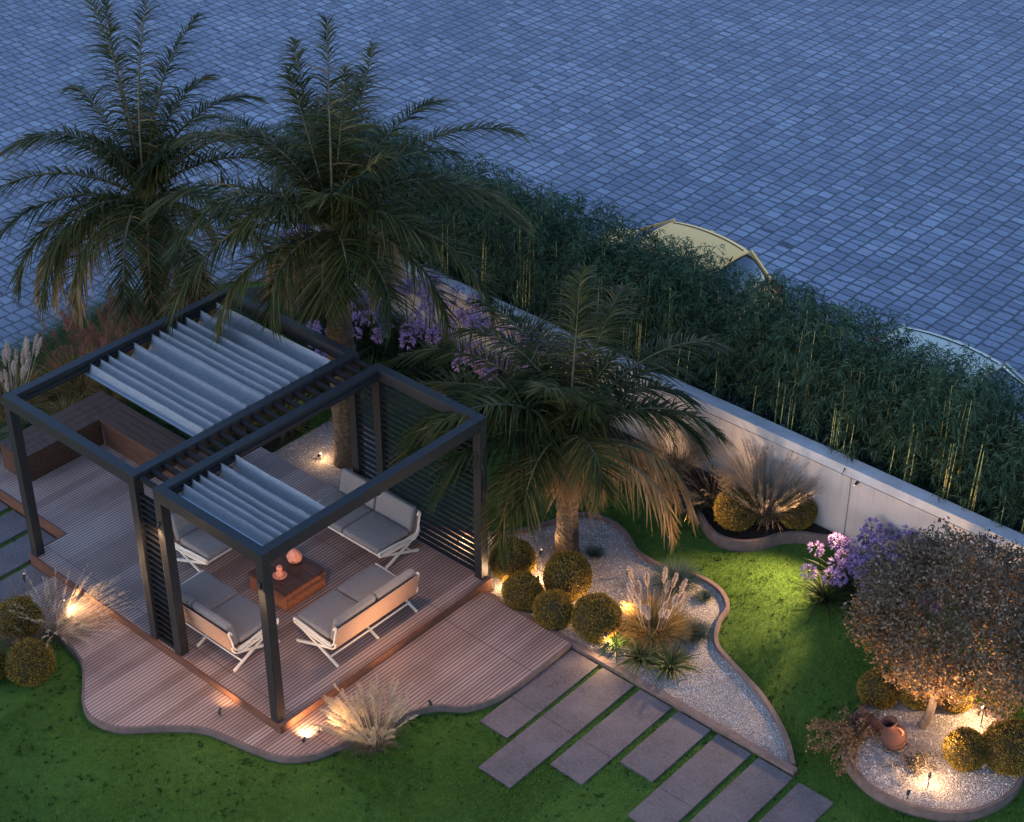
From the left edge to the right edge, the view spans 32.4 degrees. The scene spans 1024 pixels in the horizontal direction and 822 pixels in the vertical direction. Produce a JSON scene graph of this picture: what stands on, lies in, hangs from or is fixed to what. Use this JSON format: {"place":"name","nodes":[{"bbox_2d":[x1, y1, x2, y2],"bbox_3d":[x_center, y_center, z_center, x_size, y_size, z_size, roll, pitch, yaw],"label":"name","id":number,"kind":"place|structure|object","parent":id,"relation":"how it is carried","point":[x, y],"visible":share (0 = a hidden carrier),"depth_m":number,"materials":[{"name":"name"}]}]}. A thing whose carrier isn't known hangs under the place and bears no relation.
{"place":"outdoors","nodes":[
{"label":"outdoors","id":0,"kind":"place"},
{"bbox_2d":[0,334,70,425],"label":"spiked grass","id":1,"kind":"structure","parent":0,"point":[24,353],"depth_m":27.18,"materials":[{"name":"beige dry grass"}]},
{"bbox_2d":[0,323,82,398],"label":"green grass","id":2,"kind":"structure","parent":0,"point":[68,356],"depth_m":28.20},
{"bbox_2d":[5,312,124,381],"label":"green grass","id":3,"kind":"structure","parent":0,"point":[47,338],"depth_m":28.71,"materials":[{"name":"green plant"}]},
{"bbox_2d":[20,307,126,402],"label":"silver grass","id":4,"kind":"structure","parent":0,"point":[63,387],"depth_m":27.45,"materials":[{"name":"gold plant"}]},
{"bbox_2d":[59,280,150,393],"bbox_3d":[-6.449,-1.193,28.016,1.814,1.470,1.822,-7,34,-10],"label":"silver grass","id":5,"kind":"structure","parent":0,"point":[97,312],"depth_m":28.09,"materials":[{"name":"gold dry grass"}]},
{"bbox_2d":[0,284,420,452],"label":"planting soil","id":6,"kind":"structure","parent":0,"point":[274,444],"depth_m":27.82,"materials":[{"name":"brown soil"}]},
{"bbox_2d":[0,0,304,334],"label":"palm tree","id":7,"kind":"object","parent":6,"relation":"on","point":[145,169],"visible":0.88,"depth_m":26.28,"materials":[{"name":"green plant"}]},
{"bbox_2d":[0,0,1023,630],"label":"stone paving","id":8,"kind":"structure","parent":0,"point":[862,154],"depth_m":37.19,"materials":[{"name":"grey stone"}]},
{"bbox_2d":[292,213,1023,623],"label":"garden wall","id":9,"kind":"structure","parent":8,"relation":"on","point":[846,507],"depth_m":24.65,"materials":[{"name":"grey"}]},
{"bbox_2d":[598,219,782,333],"bbox_3d":[2.677,-2.363,29.858,3.662,1.492,1.899,26,42,34],"label":"parked car","id":10,"kind":"object","parent":8,"relation":"on","point":[736,253],"visible":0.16,"depth_m":29.23,"materials":[{"name":"yellow paint"}]},
{"bbox_2d":[819,324,1023,503],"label":"parked car","id":11,"kind":"object","parent":8,"relation":"on","point":[935,338],"visible":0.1,"depth_m":26.40,"materials":[{"name":"blue paint"}]},
{"bbox_2d":[0,282,1023,821],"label":"lawn","id":12,"kind":"structure","parent":0,"point":[576,810],"depth_m":21.36,"materials":[{"name":"green plant"}]},
{"bbox_2d":[0,510,26,544],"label":"stone slab","id":13,"kind":"structure","parent":12,"relation":"on","point":[15,527],"depth_m":25.07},
{"bbox_2d":[0,594,45,640],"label":"boxwood ball","id":14,"kind":"object","parent":12,"relation":"on","point":[8,620],"visible":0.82,"depth_m":22.84,"materials":[{"name":"green plant"}]},
{"bbox_2d":[0,564,49,602],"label":"stone slab","id":15,"kind":"structure","parent":12,"relation":"on","point":[15,578],"depth_m":24.04,"materials":[{"name":"grey stone"}]},
{"bbox_2d":[0,529,55,578],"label":"stone slab","id":16,"kind":"structure","parent":12,"relation":"on","point":[14,555],"depth_m":24.55,"materials":[{"name":"grey stone"}]},
{"bbox_2d":[2,636,56,686],"bbox_3d":[-6.117,3.178,22.336,0.672,0.590,0.676,17,37,24],"label":"boxwood ball","id":17,"kind":"object","parent":12,"relation":"on","point":[30,661],"visible":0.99,"depth_m":22.17,"materials":[{"name":"green plant"}]},
{"bbox_2d":[0,569,89,655],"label":"fountain grass","id":18,"kind":"object","parent":12,"relation":"on","point":[34,635],"depth_m":22.89,"materials":[{"name":"beige plant"}]},
{"bbox_2d":[8,563,137,652],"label":"fountain grass","id":19,"kind":"object","parent":12,"relation":"on","point":[71,617],"depth_m":23.08,"materials":[{"name":"beige plant"}]},
{"bbox_2d":[0,420,491,733],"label":"deck","id":20,"kind":"structure","parent":12,"relation":"on","point":[84,509],"depth_m":23.85,"materials":[{"name":"brown wood"}]},
{"bbox_2d":[0,391,231,487],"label":"corner bench","id":21,"kind":"object","parent":20,"relation":"on","point":[133,435],"visible":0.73,"depth_m":25.98,"materials":[{"name":"brown wood"}]},
{"bbox_2d":[171,513,231,571],"bbox_3d":[-3.887,1.565,24.180,0.829,0.758,1.504,26,42,34],"label":"garden sofa","id":22,"kind":"object","parent":20,"relation":"on","point":[196,544],"visible":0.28,"depth_m":23.76,"materials":[{"name":"fabric"}]},
{"bbox_2d":[180,570,279,671],"bbox_3d":[-3.807,2.573,22.666,1.504,0.758,0.829,26,42,34],"label":"garden sofa","id":23,"kind":"object","parent":20,"relation":"on","point":[222,613],"visible":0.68,"depth_m":22.41,"materials":[{"name":"fabric"}]},
{"bbox_2d":[2,287,487,722],"bbox_3d":[-3.468,1.018,23.329,5.030,2.600,3.810,26,42,34],"label":"pergola","id":24,"kind":"object","parent":20,"relation":"on","point":[188,380],"visible":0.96,"depth_m":22.85,"materials":[{"name":"black metal"}]},
{"bbox_2d":[248,551,325,611],"bbox_3d":[-2.999,2.246,23.542,0.727,0.290,0.730,26,42,34],"label":"coffee table","id":25,"kind":"object","parent":20,"relation":"on","point":[304,579],"visible":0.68,"depth_m":23.39,"materials":[{"name":"brown wood"}]},
{"bbox_2d":[293,563,418,667],"bbox_3d":[-1.997,2.509,22.762,0.829,0.758,1.504,26,42,34],"label":"garden sofa","id":26,"kind":"object","parent":20,"relation":"on","point":[352,607],"visible":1,"depth_m":22.54,"materials":[{"name":"beige"}]},
{"bbox_2d":[318,468,420,568],"bbox_3d":[-2.063,1.501,24.276,1.504,0.758,0.829,26,42,34],"label":"garden sofa","id":27,"kind":"object","parent":20,"relation":"on","point":[386,523],"visible":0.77,"depth_m":24.05,"materials":[{"name":"fabric"}]},
{"bbox_2d":[21,576,570,763],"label":"deck","id":28,"kind":"structure","parent":12,"relation":"on","point":[480,651],"depth_m":22.30,"materials":[{"name":"brown wood"}]},
{"bbox_2d":[308,675,417,762],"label":"fountain grass","id":29,"kind":"object","parent":12,"relation":"on","point":[373,733],"depth_m":21.35,"materials":[{"name":"beige plant"}]},
{"bbox_2d":[272,421,789,762],"bbox_3d":[0.538,2.038,24.499,9.580,0.001,2.340,26,42,34],"label":"gravel bed","id":30,"kind":"object","parent":12,"relation":"on","point":[615,540],"visible":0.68,"depth_m":23.66,"materials":[{"name":"grey gravel"}]},
{"bbox_2d":[134,11,539,468],"bbox_3d":[-2.463,-2.348,25.226,5.833,6.648,4.198,1,34,1],"label":"palm tree","id":31,"kind":"object","parent":30,"relation":"in","point":[340,193],"visible":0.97,"depth_m":23.97,"materials":[{"name":"green plant"}]},
{"bbox_2d":[488,536,537,581],"bbox_3d":[0.014,2.011,24.036,0.676,0.611,0.686,26,42,34],"label":"boxwood ball","id":32,"kind":"object","parent":30,"relation":"on","point":[523,558],"visible":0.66,"depth_m":23.85,"materials":[{"name":"green plant"}]},
{"bbox_2d":[500,570,544,611],"bbox_3d":[0.143,2.387,23.545,0.598,0.522,0.594,-10,35,-14],"label":"boxwood ball","id":33,"kind":"object","parent":30,"relation":"on","point":[522,589],"visible":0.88,"depth_m":23.38,"materials":[{"name":"green plant"}]},
{"bbox_2d":[531,588,572,630],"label":"boxwood ball","id":34,"kind":"object","parent":30,"relation":"on","point":[552,609],"visible":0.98,"depth_m":23.05,"materials":[{"name":"green plant"}]},
{"bbox_2d":[382,260,740,573],"bbox_3d":[0.762,0.139,23.887,5.157,3.949,3.506,-8,34,-11],"label":"palm tree","id":35,"kind":"object","parent":30,"relation":"in","point":[559,423],"visible":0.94,"depth_m":23.25,"materials":[{"name":"green plant"}]},
{"bbox_2d":[542,550,592,601],"bbox_3d":[0.748,2.202,23.733,0.736,0.655,0.731,-20,38,-27],"label":"boxwood ball","id":36,"kind":"object","parent":30,"relation":"on","point":[570,573],"visible":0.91,"depth_m":23.52,"materials":[{"name":"green plant"}]},
{"bbox_2d":[569,591,621,644],"bbox_3d":[1.110,2.689,23.010,0.720,0.645,0.725,8,34,11],"label":"boxwood ball","id":37,"kind":"object","parent":30,"relation":"on","point":[596,616],"visible":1,"depth_m":22.82,"materials":[{"name":"green plant"}]},
{"bbox_2d":[602,630,674,685],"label":"striped yucca","id":38,"kind":"object","parent":30,"relation":"on","point":[635,651],"visible":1,"depth_m":22.64,"materials":[{"name":"green plant"}]},
{"bbox_2d":[631,637,708,685],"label":"striped yucca","id":39,"kind":"object","parent":30,"relation":"on","point":[678,658],"visible":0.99,"depth_m":22.54,"materials":[{"name":"green plant"}]},
{"bbox_2d":[643,554,707,598],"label":"fescue tuft","id":40,"kind":"object","parent":30,"relation":"on","point":[682,576],"visible":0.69,"depth_m":23.92,"materials":[{"name":"green plant"}]},
{"bbox_2d":[677,615,717,645],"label":"fescue tuft","id":41,"kind":"object","parent":30,"relation":"on","point":[700,632],"visible":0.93,"depth_m":23.04,"materials":[{"name":"green plant"}]},
{"bbox_2d":[480,650,597,739],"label":"stone slab","id":42,"kind":"structure","parent":12,"relation":"on","point":[576,667],"depth_m":22.18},
{"bbox_2d":[478,668,633,788],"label":"stone slab","id":43,"kind":"structure","parent":12,"relation":"on","point":[557,727],"depth_m":21.67,"materials":[{"name":"grey stone"}]},
{"bbox_2d":[329,416,797,776],"bbox_3d":[0.549,2.058,24.455,9.681,0.100,2.452,26,42,34],"label":"bed edging","id":44,"kind":"object","parent":12,"relation":"on","point":[790,768],"visible":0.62,"depth_m":22.40,"materials":[{"name":"brown concrete"}]},
{"bbox_2d":[550,689,671,785],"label":"stone slab","id":45,"kind":"structure","parent":12,"relation":"on","point":[596,747],"depth_m":21.54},
{"bbox_2d":[408,363,844,551],"bbox_3d":[1.206,0.808,26.234,7.812,0.210,1.045,22,39,29],"label":"planter rim","id":46,"kind":"object","parent":12,"relation":"on","point":[748,545],"visible":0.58,"depth_m":24.69,"materials":[{"name":"grey concrete"}]},
{"bbox_2d":[620,711,710,782],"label":"stone slab","id":47,"kind":"structure","parent":12,"relation":"on","point":[673,739],"depth_m":21.41,"materials":[{"name":"grey stone"}]},
{"bbox_2d":[627,734,750,821],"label":"stone slab","id":48,"kind":"structure","parent":12,"relation":"on","point":[702,774],"depth_m":20.90,"materials":[{"name":"grey stone"}]},
{"bbox_2d":[690,758,792,821],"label":"stone slab","id":49,"kind":"structure","parent":12,"relation":"on","point":[736,800],"depth_m":20.74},
{"bbox_2d":[759,783,832,821],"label":"stone slab","id":50,"kind":"structure","parent":12,"relation":"on","point":[799,802],"depth_m":20.58,"materials":[{"name":"grey stone"}]},
{"bbox_2d":[780,541,870,626],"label":"agapanthus","id":51,"kind":"object","parent":12,"relation":"on","point":[825,597],"visible":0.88,"depth_m":23.48,"materials":[{"name":"green plant"}]},
{"bbox_2d":[798,531,871,599],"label":"agapanthus","id":52,"kind":"object","parent":12,"relation":"on","point":[842,541],"visible":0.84,"depth_m":23.75,"materials":[{"name":"purple plant"}]},
{"bbox_2d":[821,516,900,590],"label":"agapanthus","id":53,"kind":"object","parent":12,"relation":"on","point":[879,525],"visible":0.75,"depth_m":23.90,"materials":[{"name":"purple plant"}]},
{"bbox_2d":[841,703,1023,821],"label":"planter rim","id":54,"kind":"object","parent":12,"relation":"on","point":[867,787],"visible":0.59,"depth_m":20.52,"materials":[{"name":"concrete"}]},
{"bbox_2d":[847,698,1019,809],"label":"tree bed gravel","id":55,"kind":"object","parent":54,"relation":"in","point":[882,768],"visible":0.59,"depth_m":20.95,"materials":[{"name":"grey gravel"}]},
{"bbox_2d":[805,703,880,777],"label":"trailing shrub","id":56,"kind":"object","parent":55,"relation":"on","point":[848,739],"visible":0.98,"depth_m":21.21,"materials":[{"name":"brown plant"}]},
{"bbox_2d":[856,666,900,710],"bbox_3d":[4.568,3.440,21.917,0.575,0.512,0.568,-27,42,-34],"label":"boxwood ball","id":57,"kind":"object","parent":55,"relation":"on","point":[874,689],"visible":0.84,"depth_m":21.76,"materials":[{"name":"green plant"}]},
{"bbox_2d":[878,715,906,751],"bbox_3d":[4.576,3.888,21.132,0.367,0.466,0.325,12,46,44],"label":"terracotta jar","id":58,"kind":"object","parent":55,"relation":"on","point":[893,735],"visible":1,"depth_m":21.03,"materials":[{"name":"orange"}]},
{"bbox_2d":[883,742,942,784],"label":"trailing shrub","id":59,"kind":"object","parent":55,"relation":"on","point":[915,762],"visible":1,"depth_m":20.94,"materials":[{"name":"green plant"}]},
{"bbox_2d":[837,516,1023,729],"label":"russet tree","id":60,"kind":"object","parent":55,"relation":"on","point":[908,580],"visible":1,"depth_m":20.69,"materials":[{"name":"brown plant"}]},
{"bbox_2d":[941,725,987,772],"bbox_3d":[5.402,4.013,20.945,0.580,0.516,0.576,9,35,14],"label":"boxwood ball","id":61,"kind":"object","parent":55,"relation":"on","point":[964,749],"visible":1,"depth_m":20.78,"materials":[{"name":"green plant"}]},
{"bbox_2d":[982,717,1023,777],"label":"boxwood ball","id":62,"kind":"object","parent":55,"relation":"on","point":[1004,743],"visible":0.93,"depth_m":20.68,"materials":[{"name":"green plant"}]},
{"bbox_2d":[413,347,836,538],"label":"planter soil","id":63,"kind":"structure","parent":0,"point":[753,532],"depth_m":24.97,"materials":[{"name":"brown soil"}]},
{"bbox_2d":[351,289,423,367],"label":"agapanthus","id":64,"kind":"object","parent":63,"relation":"on","point":[374,352],"visible":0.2,"depth_m":28.60,"materials":[{"name":"purple plant"}]},
{"bbox_2d":[361,310,427,389],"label":"agapanthus","id":65,"kind":"object","parent":63,"relation":"on","point":[375,330],"visible":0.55,"depth_m":28.12,"materials":[{"name":"purple plant"}]},
{"bbox_2d":[385,305,473,402],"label":"agapanthus","id":66,"kind":"object","parent":63,"relation":"on","point":[428,331],"visible":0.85,"depth_m":27.72,"materials":[{"name":"purple plant"}]},
{"bbox_2d":[391,274,476,380],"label":"agapanthus","id":67,"kind":"object","parent":63,"relation":"in","point":[430,299],"visible":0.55,"depth_m":27.92,"materials":[{"name":"purple plant"}]},
{"bbox_2d":[626,410,727,479],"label":"feather grass","id":68,"kind":"object","parent":63,"relation":"on","point":[674,460],"depth_m":25.68,"materials":[{"name":"plant"}]},
{"bbox_2d":[666,459,734,508],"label":"feather grass","id":69,"kind":"object","parent":63,"relation":"on","point":[713,496],"depth_m":25.28,"materials":[{"name":"beige plant"}]},
{"bbox_2d":[712,487,758,531],"bbox_3d":[3.150,1.361,24.815,0.695,0.610,0.699,-8,34,-12],"label":"boxwood ball","id":70,"kind":"object","parent":63,"relation":"on","point":[732,518],"visible":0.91,"depth_m":24.62,"materials":[{"name":"green plant"}]},
{"bbox_2d":[708,438,825,528],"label":"feather grass","id":71,"kind":"object","parent":63,"relation":"on","point":[770,515],"depth_m":24.69,"materials":[{"name":"beige plant"}]},
{"bbox_2d":[777,492,817,530],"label":"boxwood ball","id":72,"kind":"object","parent":63,"relation":"on","point":[798,520],"visible":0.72,"depth_m":24.66,"materials":[{"name":"green plant"}]},
{"bbox_2d":[613,565,704,656],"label":"spiked grass","id":73,"kind":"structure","parent":0,"point":[646,620],"depth_m":22.96,"materials":[{"name":"grass blades"},{"name":"dry seed plumes"}]},
{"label":"hedge soil","id":74,"kind":"structure","parent":0,"visible":0},
{"bbox_2d":[241,112,326,252],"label":"bamboo plant","id":75,"kind":"object","parent":74,"relation":"on","point":[278,179],"visible":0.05,"depth_m":30.71,"materials":[{"name":"green plant"}]},
{"bbox_2d":[373,157,479,274],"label":"bamboo plant","id":76,"kind":"object","parent":74,"relation":"on","point":[439,169],"visible":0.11,"depth_m":29.09,"materials":[{"name":"green plant"}]},
{"bbox_2d":[409,167,503,294],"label":"bamboo plant","id":77,"kind":"object","parent":74,"relation":"on","point":[432,215],"visible":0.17,"depth_m":28.60,"materials":[{"name":"green plant"}]},
{"bbox_2d":[410,152,518,283],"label":"bamboo plant","id":78,"kind":"object","parent":74,"relation":"on","point":[463,168],"visible":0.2,"depth_m":29.23,"materials":[{"name":"green plant"}]},
{"bbox_2d":[430,171,543,302],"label":"bamboo plant","id":79,"kind":"object","parent":74,"relation":"on","point":[468,228],"visible":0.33,"depth_m":28.14,"materials":[{"name":"green plant"}]},
{"bbox_2d":[450,164,550,303],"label":"bamboo plant","id":80,"kind":"object","parent":74,"relation":"on","point":[514,183],"visible":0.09,"depth_m":28.74,"materials":[{"name":"green plant"}]},
{"bbox_2d":[472,181,583,320],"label":"bamboo plant","id":81,"kind":"object","parent":74,"relation":"on","point":[494,239],"visible":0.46,"depth_m":27.64,"materials":[{"name":"green plant"}]},
{"bbox_2d":[479,177,586,313],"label":"bamboo plant","id":82,"kind":"object","parent":74,"relation":"on","point":[543,196],"visible":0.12,"depth_m":28.35,"materials":[{"name":"green plant"}]},
{"bbox_2d":[502,220,619,335],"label":"bamboo plant","id":83,"kind":"object","parent":74,"relation":"on","point":[540,302],"visible":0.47,"depth_m":27.25,"materials":[{"name":"green plant"}]},
{"bbox_2d":[513,189,622,322],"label":"bamboo plant","id":84,"kind":"object","parent":74,"relation":"on","point":[584,221],"visible":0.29,"depth_m":27.95,"materials":[{"name":"green plant"}]},
{"bbox_2d":[542,223,649,350],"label":"bamboo plant","id":85,"kind":"object","parent":74,"relation":"on","point":[598,260],"visible":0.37,"depth_m":26.91,"materials":[{"name":"green plant"}]},
{"bbox_2d":[559,201,671,348],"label":"bamboo plant","id":86,"kind":"object","parent":74,"relation":"on","point":[609,228],"visible":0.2,"depth_m":27.43,"materials":[{"name":"green plant"}]},
{"bbox_2d":[586,236,702,365],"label":"bamboo plant","id":87,"kind":"object","parent":74,"relation":"on","point":[635,299],"visible":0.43,"depth_m":26.41,"materials":[{"name":"green plant"}]},
{"bbox_2d":[593,224,701,357],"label":"bamboo plant","id":88,"kind":"object","parent":74,"relation":"on","point":[648,246],"visible":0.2,"depth_m":27.08,"materials":[{"name":"green plant"}]},
{"bbox_2d":[623,244,743,386],"bbox_3d":[2.527,-1.058,26.624,1.818,2.845,1.448,-28,43,-36],"label":"bamboo plant","id":89,"kind":"object","parent":74,"relation":"on","point":[671,307],"visible":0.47,"depth_m":26.03,"materials":[{"name":"green plant"}]},
{"bbox_2d":[629,233,737,380],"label":"bamboo plant","id":90,"kind":"object","parent":74,"relation":"on","point":[704,255],"visible":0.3,"depth_m":26.72,"materials":[{"name":"green plant"}]},
{"bbox_2d":[662,279,776,415],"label":"bamboo plant","id":91,"kind":"object","parent":74,"relation":"on","point":[706,364],"visible":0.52,"depth_m":25.80,"materials":[{"name":"green plant"}]},
{"bbox_2d":[665,261,778,410],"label":"bamboo plant","id":92,"kind":"object","parent":74,"relation":"on","point":[729,289],"visible":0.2,"depth_m":26.31,"materials":[{"name":"green plant"}]},
{"bbox_2d":[707,281,827,430],"bbox_3d":[3.722,-0.513,25.769,1.514,2.885,1.788,22,40,30],"label":"bamboo plant","id":93,"kind":"object","parent":74,"relation":"on","point":[743,346],"visible":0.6,"depth_m":25.25,"materials":[{"name":"green plant"}]},
{"bbox_2d":[706,266,828,423],"bbox_3d":[3.759,-0.831,26.235,1.457,2.897,1.858,23,40,30],"label":"bamboo plant","id":94,"kind":"object","parent":74,"relation":"on","point":[774,288],"visible":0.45,"depth_m":25.68,"materials":[{"name":"green plant"}]},
{"bbox_2d":[748,292,859,436],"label":"bamboo plant","id":95,"kind":"object","parent":74,"relation":"on","point":[815,321],"visible":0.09,"depth_m":25.48,"materials":[{"name":"green plant"}]},
{"bbox_2d":[749,292,879,442],"bbox_3d":[4.332,-0.269,25.273,1.457,3.029,1.858,28,43,35],"label":"bamboo plant","id":96,"kind":"object","parent":74,"relation":"on","point":[799,352],"visible":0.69,"depth_m":24.73,"materials":[{"name":"green plant"}]},
{"bbox_2d":[787,327,917,473],"bbox_3d":[4.808,0.198,24.849,1.406,2.722,1.810,29,43,36],"label":"bamboo plant","id":97,"kind":"object","parent":74,"relation":"on","point":[842,406],"visible":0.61,"depth_m":24.36,"materials":[{"name":"green plant"}]},
{"bbox_2d":[797,297,923,458],"bbox_3d":[4.996,-0.277,25.485,1.800,2.807,1.492,-28,42,-35],"label":"bamboo plant","id":98,"kind":"object","parent":74,"relation":"on","point":[877,327],"visible":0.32,"depth_m":24.93,"materials":[{"name":"green plant"}]},
{"bbox_2d":[843,331,957,479],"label":"bamboo plant","id":99,"kind":"object","parent":74,"relation":"on","point":[910,354],"visible":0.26,"depth_m":24.52,"materials":[{"name":"green plant"}]},
{"bbox_2d":[839,339,968,494],"bbox_3d":[5.420,0.402,24.513,1.514,2.753,1.788,26,42,33],"label":"bamboo plant","id":100,"kind":"object","parent":74,"relation":"on","point":[887,432],"visible":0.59,"depth_m":24.02,"materials":[{"name":"green plant"}]},
{"bbox_2d":[891,340,1016,502],"bbox_3d":[6.136,0.336,24.691,1.514,2.667,1.789,25,41,33],"label":"bamboo plant","id":101,"kind":"object","parent":74,"relation":"on","point":[946,358],"visible":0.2,"depth_m":24.23,"materials":[{"name":"green plant"}]},
{"bbox_2d":[885,346,1023,515],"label":"bamboo plant","id":102,"kind":"object","parent":74,"relation":"on","point":[953,395],"visible":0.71,"depth_m":23.51,"materials":[{"name":"green plant"}]},
{"bbox_2d":[921,366,1023,519],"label":"bamboo plant","id":103,"kind":"object","parent":74,"relation":"on","point":[1017,404],"visible":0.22,"depth_m":23.76,"materials":[{"name":"green plant"}]},
{"bbox_2d":[928,386,1023,530],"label":"bamboo plant","id":104,"kind":"object","parent":74,"relation":"on","point":[984,492],"visible":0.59,"depth_m":23.23,"materials":[{"name":"green plant"}]},
{"bbox_2d":[974,385,1023,532],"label":"bamboo plant","id":105,"kind":"object","parent":74,"relation":"on","point":[1021,422],"visible":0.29,"depth_m":23.42,"materials":[{"name":"green plant"}]},
{"bbox_2d":[988,443,1023,532],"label":"bamboo plant","id":106,"kind":"object","parent":74,"relation":"on","point":[1020,484],"visible":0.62,"depth_m":22.86,"materials":[{"name":"green plant"}]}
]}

